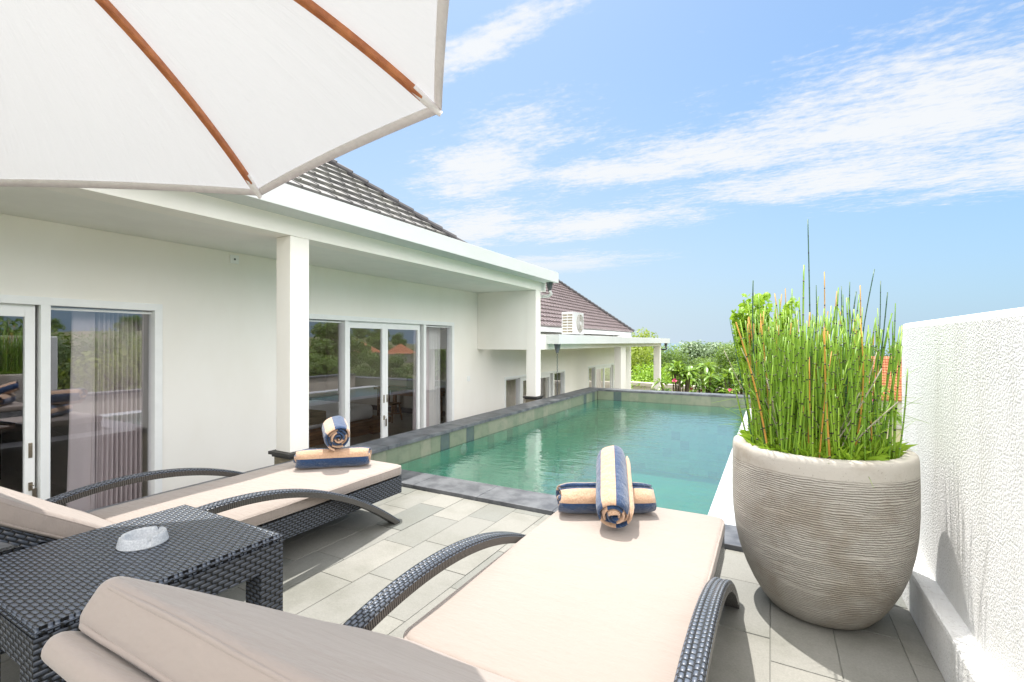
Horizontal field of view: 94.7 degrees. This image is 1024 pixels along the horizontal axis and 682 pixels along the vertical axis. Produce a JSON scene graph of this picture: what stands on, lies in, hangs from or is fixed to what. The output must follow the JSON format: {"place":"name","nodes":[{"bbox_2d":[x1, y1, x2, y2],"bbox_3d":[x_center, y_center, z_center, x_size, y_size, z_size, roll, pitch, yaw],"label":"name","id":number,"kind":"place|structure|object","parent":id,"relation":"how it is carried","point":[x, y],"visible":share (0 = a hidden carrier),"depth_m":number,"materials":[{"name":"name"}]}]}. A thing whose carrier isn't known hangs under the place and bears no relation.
{"place":"outdoors","nodes":[
{"label":"outdoors","id":0,"kind":"place"},
{"bbox_2d":[0,420,14,479],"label":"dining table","id":1,"kind":"object","parent":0,"point":[4,425],"visible":1,"depth_m":6.87,"materials":[{"name":"brown wood"}]},
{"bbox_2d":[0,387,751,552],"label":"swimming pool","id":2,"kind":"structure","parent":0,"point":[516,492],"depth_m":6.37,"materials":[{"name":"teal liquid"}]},
{"bbox_2d":[398,399,745,511],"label":"water","id":3,"kind":"structure","parent":2,"relation":"in","point":[618,419],"depth_m":6.01,"materials":[{"name":"teal liquid"}]},
{"bbox_2d":[407,377,412,387],"bbox_3d":[-2.460,1.119,12.647,0.700,0.268,0.300,0,0,29],"label":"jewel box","id":4,"kind":"object","parent":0,"point":[409,382],"visible":0.24,"depth_m":12.63,"materials":[{"name":"wood"}]},
{"bbox_2d":[1,487,944,681],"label":"pool deck","id":5,"kind":"structure","parent":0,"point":[342,570],"depth_m":2.19,"materials":[{"name":"grey tile"}]},
{"bbox_2d":[0,505,282,681],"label":"side table","id":6,"kind":"object","parent":5,"relation":"on","point":[48,590],"visible":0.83,"depth_m":1.41,"materials":[{"name":"wicker"}]},
{"bbox_2d":[116,526,168,551],"bbox_3d":[-1.196,0.638,1.528,0.136,0.032,0.136,0,0,9],"label":"ashtray","id":7,"kind":"object","parent":6,"relation":"on","point":[143,538],"visible":1,"depth_m":1.51,"materials":[{"name":"grey stone"}]},
{"bbox_2d":[0,460,401,653],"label":"sun lounger","id":8,"kind":"object","parent":5,"relation":"on","point":[287,500],"visible":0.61,"depth_m":2.47,"materials":[{"name":"fabric"}]},
{"bbox_2d":[293,447,371,468],"bbox_3d":[-1.188,0.773,3.138,0.484,0.129,0.150,0,0,-13],"label":"rolled towel","id":9,"kind":"object","parent":8,"relation":"on","point":[328,457],"visible":1,"depth_m":3.08,"materials":[{"name":"beige fabric"}]},
{"bbox_2d":[322,416,349,450],"bbox_3d":[-1.203,0.625,3.217,0.166,0.173,0.390,0,4,-24],"label":"rolled towel","id":10,"kind":"object","parent":9,"relation":"on","point":[336,431],"visible":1,"depth_m":3.08,"materials":[{"name":"fabric"}]},
{"bbox_2d":[0,0,448,198],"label":"parasol","id":11,"kind":"object","parent":5,"relation":"on","point":[258,98],"visible":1,"depth_m":1.73,"materials":[{"name":"white fabric"}]},
{"bbox_2d":[41,507,739,681],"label":"sun lounger","id":12,"kind":"object","parent":5,"relation":"on","point":[557,596],"visible":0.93,"depth_m":1.26,"materials":[{"name":"fabric"}]},
{"bbox_2d":[556,482,655,513],"bbox_3d":[0.454,0.762,2.291,0.470,0.148,0.149,0,0,-1],"label":"rolled towel","id":13,"kind":"object","parent":12,"relation":"on","point":[576,497],"visible":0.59,"depth_m":2.23,"materials":[{"name":"fabric"}]},
{"bbox_2d":[596,445,633,527],"bbox_3d":[0.479,0.671,2.214,0.168,0.143,0.461,0,23,11],"label":"rolled towel","id":14,"kind":"object","parent":13,"relation":"on","point":[614,500],"visible":1,"depth_m":2.11,"materials":[{"name":"fabric"}]},
{"bbox_2d":[732,433,920,629],"bbox_3d":[1.371,0.822,2.112,0.696,0.723,0.696,0,0,29],"label":"planter","id":15,"kind":"object","parent":5,"relation":"on","point":[830,543],"visible":0.91,"depth_m":1.83,"materials":[{"name":"concrete"}]},
{"bbox_2d":[713,219,926,484],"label":"horsetail reeds","id":16,"kind":"object","parent":15,"relation":"in","point":[819,409],"visible":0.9,"depth_m":1.97,"materials":[{"name":"green plant"}]},
{"bbox_2d":[901,307,1023,681],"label":"stucco wall","id":17,"kind":"structure","parent":5,"relation":"on","point":[962,595],"depth_m":1.60,"materials":[{"name":"white paint"}]},
{"bbox_2d":[335,0,1023,343],"label":"sky","id":18,"kind":"structure","parent":0,"point":[664,159],"materials":[{"name":"blue"}]},
{"bbox_2d":[646,343,890,355],"bbox_3d":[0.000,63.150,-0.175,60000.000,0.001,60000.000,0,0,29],"label":"sea","id":19,"kind":"structure","parent":0,"point":[662,344],"depth_m":9331.62,"materials":[{"name":"blue liquid"}]},
{"bbox_2d":[875,427,901,442],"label":"ground","id":20,"kind":"structure","parent":0,"point":[898,436],"depth_m":21.47,"materials":[{"name":"beige"}]},
{"bbox_2d":[0,159,558,499],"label":"villa","id":21,"kind":"object","parent":20,"relation":"on","point":[346,248],"visible":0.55,"depth_m":4.41,"materials":[{"name":"white paint"}]},
{"bbox_2d":[0,294,162,499],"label":"window","id":22,"kind":"structure","parent":21,"relation":"in","point":[36,319],"depth_m":3.52,"materials":[{"name":"white paint"}]},
{"bbox_2d":[0,305,446,505],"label":"bedroom","id":23,"kind":"object","parent":21,"relation":"in","point":[365,347],"visible":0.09,"depth_m":7.62,"materials":[{"name":"glass"}]},
{"bbox_2d":[66,308,94,510],"bbox_3d":[-3.547,0.862,3.865,0.017,2.257,0.201,0,0,27],"label":"curtain","id":24,"kind":"object","parent":23,"relation":"hanging from","point":[82,388],"visible":0.59,"depth_m":3.88,"materials":[{"name":"white fabric"}]},
{"bbox_2d":[90,309,143,509],"bbox_3d":[-3.447,0.863,4.108,0.086,2.257,0.403,0,0,29],"label":"curtain","id":25,"kind":"object","parent":23,"relation":"hanging from","point":[118,394],"visible":0.71,"depth_m":4.11,"materials":[{"name":"grey fabric"}]},
{"bbox_2d":[309,391,338,399],"bbox_3d":[-5.282,1.698,12.028,1.150,0.670,1.200,0,0,29],"label":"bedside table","id":26,"kind":"object","parent":23,"relation":"on","point":[312,394],"visible":0.17,"depth_m":12.02,"materials":[{"name":"wood"}]},
{"bbox_2d":[309,400,390,446],"bbox_3d":[-4.723,1.631,9.411,2.250,0.790,4.150,0,0,29],"label":"bed","id":27,"kind":"object","parent":23,"relation":"on","point":[364,420],"visible":0.18,"depth_m":9.98,"materials":[{"name":"fabric"}]},
{"bbox_2d":[377,386,402,422],"bbox_3d":[-3.113,1.584,11.975,0.473,0.902,0.516,0,0,17],"label":"chair","id":28,"kind":"object","parent":23,"relation":"on","point":[391,404],"visible":0.65,"depth_m":11.77,"materials":[{"name":"brown wood"}]},
{"bbox_2d":[374,385,444,421],"bbox_3d":[-2.584,1.645,12.628,2.300,0.780,0.750,0,0,29],"label":"desk","id":29,"kind":"object","parent":23,"relation":"on","point":[401,390],"visible":0.51,"depth_m":12.45,"materials":[{"name":"brown wood"}]},
{"bbox_2d":[412,325,428,430],"bbox_3d":[-1.486,0.873,7.635,0.069,2.257,0.393,0,0,29],"label":"curtain","id":30,"kind":"object","parent":23,"relation":"hanging from","point":[414,380],"visible":0.2,"depth_m":7.54,"materials":[{"name":"white fabric"}]},
{"bbox_2d":[429,327,439,425],"bbox_3d":[-1.338,0.874,7.987,0.053,2.257,0.393,0,0,29],"label":"sheer curtain","id":31,"kind":"object","parent":23,"relation":"hanging from","point":[434,375],"visible":0.69,"depth_m":8.01,"materials":[{"name":"white fabric"}]},
{"bbox_2d":[230,254,238,263],"bbox_3d":[-2.798,-0.824,4.755,0.016,0.085,0.085,0,0,29],"label":"wall sensor","id":32,"kind":"object","parent":21,"relation":"attached to","point":[234,259],"depth_m":4.75,"materials":[{"name":"white paint"}]},
{"bbox_2d":[309,314,453,447],"bbox_3d":[-1.813,0.851,6.651,0.112,2.340,3.239,0,0,29],"label":"window","id":33,"kind":"structure","parent":21,"relation":"in","point":[345,322],"depth_m":6.67,"materials":[{"name":"white paint"}]},
{"bbox_2d":[541,282,552,297],"bbox_3d":[0.582,-0.897,8.355,0.312,0.265,0.121,0,0,29],"label":"rain outlet","id":34,"kind":"object","parent":21,"relation":"attached to","point":[549,286],"visible":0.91,"depth_m":8.28,"materials":[{"name":"grey plastic"}]},
{"bbox_2d":[361,280,669,412],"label":"guest wing","id":35,"kind":"structure","parent":20,"relation":"on","point":[597,354],"depth_m":12.52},
{"bbox_2d":[504,369,564,407],"bbox_3d":[0.578,1.912,10.998,0.112,2.343,3.212,0,0,29],"label":"window","id":36,"kind":"structure","parent":35,"relation":"in","point":[550,374],"depth_m":10.42,"materials":[{"name":"white paint"}]},
{"bbox_2d":[545,374,554,397],"bbox_3d":[0.989,1.419,12.177,0.070,1.190,0.600,0,0,29],"label":"curtain","id":37,"kind":"object","parent":35,"relation":"hanging from","point":[546,387],"visible":0.13,"depth_m":11.95,"materials":[{"name":"white fabric"}]},
{"bbox_2d":[554,344,560,394],"bbox_3d":[0.813,0.796,8.452,0.124,1.485,0.121,0,0,29],"label":"rain chain","id":38,"kind":"object","parent":35,"relation":"hanging from","point":[557,347],"visible":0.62,"depth_m":8.43,"materials":[{"name":"grey metal"}]},
{"bbox_2d":[562,312,583,334],"bbox_3d":[1.321,-0.362,10.170,0.278,0.500,0.624,0,0,29],"label":"air conditioner","id":39,"kind":"object","parent":35,"relation":"on","point":[572,323],"visible":0.98,"depth_m":9.94,"materials":[{"name":"white plastic"}]},
{"bbox_2d":[588,363,613,387],"bbox_3d":[3.003,1.924,15.409,0.112,2.343,3.292,0,0,29],"label":"window","id":40,"kind":"structure","parent":35,"relation":"in","point":[611,365],"depth_m":15.36,"materials":[{"name":"white paint"}]},
{"bbox_2d":[631,346,653,380],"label":"yellow green tree","id":41,"kind":"object","parent":20,"relation":"on","point":[637,358],"visible":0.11,"depth_m":21.78,"materials":[{"name":"green plant"}]},
{"bbox_2d":[635,351,653,374],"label":"evergreen tree","id":42,"kind":"object","parent":20,"relation":"on","point":[645,363],"visible":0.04,"depth_m":26.72,"materials":[{"name":"green plant"}]},
{"bbox_2d":[631,327,658,376],"bbox_3d":[8.016,2.118,30.151,3.403,6.023,3.409,0,0,-3],"label":"yellow green tree","id":43,"kind":"object","parent":20,"relation":"on","point":[645,335],"visible":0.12,"depth_m":29.33,"materials":[{"name":"green plant"}]},
{"bbox_2d":[631,361,664,388],"bbox_3d":[6.033,2.775,20.213,3.577,3.842,3.788,0,0,11],"label":"lime bush","id":44,"kind":"object","parent":20,"relation":"on","point":[640,375],"visible":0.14,"depth_m":20.05,"materials":[{"name":"green plant"}]},
{"bbox_2d":[639,364,696,389],"bbox_3d":[6.929,2.791,19.491,3.528,3.790,3.736,0,0,33],"label":"lime bush","id":45,"kind":"object","parent":20,"relation":"on","point":[666,377],"visible":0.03,"depth_m":19.41,"materials":[{"name":"green plant"}]},
{"bbox_2d":[647,342,689,375],"bbox_3d":[8.342,2.325,26.001,3.078,4.506,3.431,0,0,26],"label":"broadleaf tree","id":46,"kind":"object","parent":20,"relation":"on","point":[667,356],"visible":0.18,"depth_m":25.66,"materials":[{"name":"green plant"}]},
{"bbox_2d":[651,360,708,391],"bbox_3d":[4.745,1.824,13.149,1.714,2.543,1.346,0,0,12],"label":"frangipani","id":47,"kind":"object","parent":20,"relation":"on","point":[686,374],"visible":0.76,"depth_m":13.06,"materials":[{"name":"green plant"}]},
{"bbox_2d":[631,381,743,394],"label":"garden wall","id":48,"kind":"structure","parent":20,"relation":"on","point":[648,385],"depth_m":18.67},
{"bbox_2d":[673,357,704,384],"bbox_3d":[11.135,3.138,30.835,3.017,4.432,2.844,0,0,22],"label":"evergreen tree","id":49,"kind":"object","parent":20,"relation":"on","point":[692,366],"visible":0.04,"depth_m":30.54,"materials":[{"name":"green plant"}]},
{"bbox_2d":[670,340,715,365],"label":"distant tree","id":50,"kind":"object","parent":20,"relation":"on","point":[695,349],"visible":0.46,"depth_m":58.59,"materials":[{"name":"green plant"}]},
{"bbox_2d":[688,356,724,381],"bbox_3d":[14.636,3.594,35.800,3.424,5.013,3.817,0,0,-34],"label":"broadleaf tree","id":51,"kind":"object","parent":20,"relation":"on","point":[700,360],"visible":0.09,"depth_m":35.92,"materials":[{"name":"green plant"}]},
{"bbox_2d":[684,362,739,393],"bbox_3d":[5.680,1.844,13.426,1.499,2.504,1.593,0,0,11],"label":"frangipani","id":52,"kind":"object","parent":20,"relation":"on","point":[709,372],"visible":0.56,"depth_m":13.16,"materials":[{"name":"green plant"}]},
{"bbox_2d":[705,341,728,372],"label":"distant tree","id":53,"kind":"object","parent":20,"relation":"on","point":[716,344],"visible":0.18,"depth_m":60.80,"materials":[{"name":"green plant"}]},
{"bbox_2d":[702,340,742,387],"bbox_3d":[11.186,2.188,23.956,3.140,4.597,3.500,0,0,13],"label":"broadleaf tree","id":54,"kind":"object","parent":20,"relation":"on","point":[732,356],"visible":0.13,"depth_m":23.95,"materials":[{"name":"green plant"}]},
{"bbox_2d":[705,364,748,394],"bbox_3d":[6.035,1.860,12.555,1.919,2.470,1.781,0,0,29],"label":"frangipani","id":55,"kind":"object","parent":20,"relation":"on","point":[727,376],"visible":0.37,"depth_m":12.90,"materials":[{"name":"green plant"}]},
{"bbox_2d":[729,292,799,387],"bbox_3d":[5.800,0.963,10.834,1.426,4.237,1.151,0,0,29],"label":"tree","id":56,"kind":"object","parent":20,"relation":"on","point":[742,314],"visible":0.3,"depth_m":10.77,"materials":[{"name":"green plant"}]},
{"bbox_2d":[726,349,802,387],"bbox_3d":[11.394,1.921,20.780,3.817,5.013,3.424,0,0,6],"label":"broadleaf tree","id":57,"kind":"object","parent":20,"relation":"on","point":[737,366],"visible":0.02,"depth_m":21.32,"materials":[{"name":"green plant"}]},
{"bbox_2d":[830,335,872,358],"bbox_3d":[21.233,2.561,29.819,4.103,6.007,4.574,0,0,-16],"label":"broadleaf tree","id":58,"kind":"object","parent":20,"relation":"on","point":[850,343],"visible":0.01,"depth_m":29.72,"materials":[{"name":"green plant"}]},
{"bbox_2d":[854,372,901,426],"bbox_3d":[9.383,1.965,12.974,2.227,2.265,2.032,0,0,29],"label":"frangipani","id":59,"kind":"object","parent":20,"relation":"on","point":[899,419],"visible":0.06,"depth_m":12.29,"materials":[{"name":"green plant"}]},
{"bbox_2d":[868,346,889,355],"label":"evergreen tree","id":60,"kind":"object","parent":20,"relation":"on","point":[880,351],"visible":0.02,"depth_m":35.18,"materials":[{"name":"green plant"}]},
{"bbox_2d":[869,356,901,428],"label":"tiled house","id":61,"kind":"structure","parent":20,"relation":"on","point":[885,367],"depth_m":23.68,"materials":[{"name":"orange ceramic"}]}
]}

